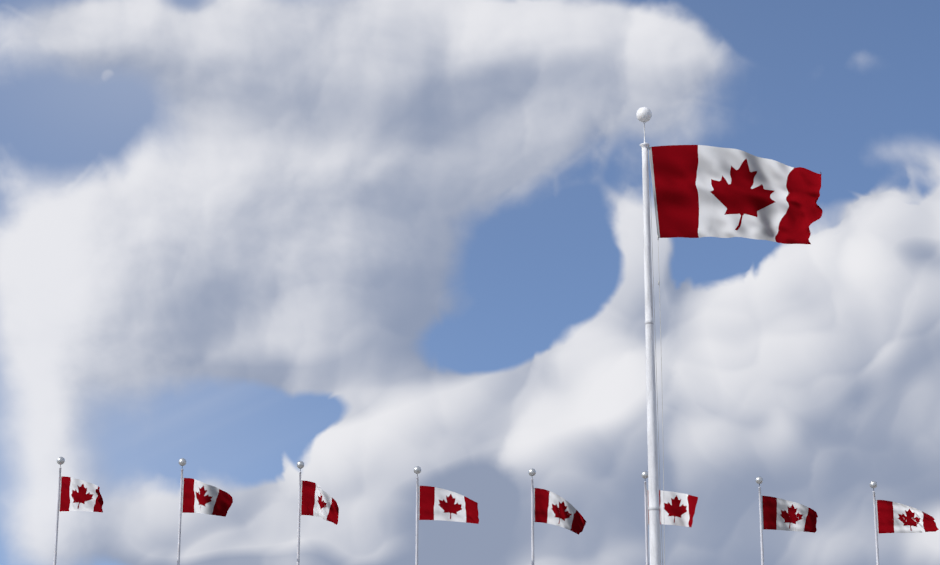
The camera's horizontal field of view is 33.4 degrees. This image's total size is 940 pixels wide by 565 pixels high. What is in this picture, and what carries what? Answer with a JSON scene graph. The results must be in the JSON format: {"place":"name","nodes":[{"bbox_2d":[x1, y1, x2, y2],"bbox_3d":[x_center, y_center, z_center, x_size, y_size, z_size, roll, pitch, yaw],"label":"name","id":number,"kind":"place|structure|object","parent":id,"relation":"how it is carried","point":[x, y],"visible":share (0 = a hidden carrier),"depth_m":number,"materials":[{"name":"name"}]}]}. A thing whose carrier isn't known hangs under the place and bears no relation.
{"place":"outdoors","nodes":[
{"label":"outdoors","id":0,"kind":"place"},
{"bbox_2d":[53,457,64,564],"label":"flagpole","id":1,"kind":"object","parent":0,"point":[60,461],"visible":0.98,"depth_m":85.27,"materials":[{"name":"metal"}]},
{"bbox_2d":[177,458,185,564],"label":"flagpole","id":2,"kind":"object","parent":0,"point":[182,462],"visible":1,"depth_m":85.82,"materials":[{"name":"metal"}]},
{"bbox_2d":[297,461,303,564],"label":"flagpole","id":3,"kind":"object","parent":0,"point":[300,465],"visible":1,"depth_m":86.38,"materials":[{"name":"metal"}]},
{"bbox_2d":[414,466,420,564],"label":"flagpole","id":4,"kind":"object","parent":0,"point":[417,470],"visible":1,"depth_m":86.94,"materials":[{"name":"metal"}]},
{"bbox_2d":[0,0,939,564],"label":"sky","id":5,"kind":"structure","parent":0,"point":[364,244],"materials":[{"name":"white"}]},
{"bbox_2d":[528,469,535,564],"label":"flagpole","id":6,"kind":"object","parent":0,"point":[531,472],"visible":1,"depth_m":87.46,"materials":[{"name":"metal"}]},
{"bbox_2d":[641,471,648,564],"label":"flagpole","id":7,"kind":"object","parent":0,"point":[644,474],"visible":0.98,"depth_m":88.01,"materials":[{"name":"metal"}]},
{"bbox_2d":[636,107,660,564],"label":"flagpole","id":8,"kind":"object","parent":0,"point":[643,114],"visible":1,"depth_m":44.70,"materials":[{"name":"metal"}]},
{"bbox_2d":[648,145,664,564],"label":"halyard","id":9,"kind":"object","parent":8,"relation":"attached to","point":[661,358],"visible":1,"depth_m":44.79,"materials":[{"name":"fabric"}]},
{"bbox_2d":[649,145,822,243],"bbox_3d":[7.718,-2.519,45.085,5.073,3.392,0.823,-6,-14,27],"label":"flag","id":10,"kind":"object","parent":8,"relation":"attached to","point":[700,191],"visible":1,"depth_m":45.14,"materials":[{"name":"red fabric"}]},
{"bbox_2d":[755,476,763,564],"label":"flagpole","id":11,"kind":"object","parent":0,"point":[759,480],"visible":1,"depth_m":88.58,"materials":[{"name":"metal"}]},
{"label":"halyard","id":12,"kind":"object","parent":11,"relation":"attached to","visible":0},
{"bbox_2d":[762,496,817,532],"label":"flag","id":13,"kind":"object","parent":12,"relation":"attached to","point":[781,514],"visible":1,"depth_m":88.81,"materials":[{"name":"red fabric"}]},
{"bbox_2d":[870,481,878,564],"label":"flagpole","id":14,"kind":"object","parent":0,"point":[873,484],"visible":1,"depth_m":89.14,"materials":[{"name":"metal"}]},
{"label":"halyard","id":15,"kind":"object","parent":14,"relation":"attached to","visible":0},
{"bbox_2d":[876,500,938,532],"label":"flag","id":16,"kind":"object","parent":15,"relation":"attached to","point":[893,517],"visible":1,"depth_m":88.72,"materials":[{"name":"red fabric"}]},
{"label":"halyard","id":17,"kind":"object","parent":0,"visible":0},
{"bbox_2d":[59,476,102,511],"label":"flag","id":18,"kind":"object","parent":17,"relation":"attached to","point":[78,494],"visible":1,"depth_m":84.43,"materials":[{"name":"red fabric"}]},
{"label":"halyard","id":19,"kind":"object","parent":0,"visible":0},
{"bbox_2d":[182,478,232,516],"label":"flag","id":20,"kind":"object","parent":19,"relation":"attached to","point":[200,497],"visible":1,"depth_m":84.93,"materials":[{"name":"red fabric"}]},
{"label":"halyard","id":21,"kind":"object","parent":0,"visible":0},
{"bbox_2d":[301,480,338,524],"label":"flag","id":22,"kind":"object","parent":21,"relation":"attached to","point":[316,500],"visible":1,"depth_m":86.03,"materials":[{"name":"red fabric"}]},
{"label":"halyard","id":23,"kind":"object","parent":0,"visible":0},
{"bbox_2d":[419,486,478,523],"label":"flag","id":24,"kind":"object","parent":23,"relation":"attached to","point":[435,503],"visible":1,"depth_m":86.53,"materials":[{"name":"red fabric"}]},
{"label":"halyard","id":25,"kind":"object","parent":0,"visible":0},
{"bbox_2d":[534,488,585,534],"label":"flag","id":26,"kind":"object","parent":25,"relation":"attached to","point":[550,507],"visible":1,"depth_m":87.25,"materials":[{"name":"red fabric"}]},
{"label":"halyard","id":27,"kind":"object","parent":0,"visible":0},
{"bbox_2d":[647,490,697,527],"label":"flag","id":28,"kind":"object","parent":27,"relation":"attached to","point":[677,509],"visible":0.88,"depth_m":87.11,"materials":[{"name":"white fabric"}]}
]}

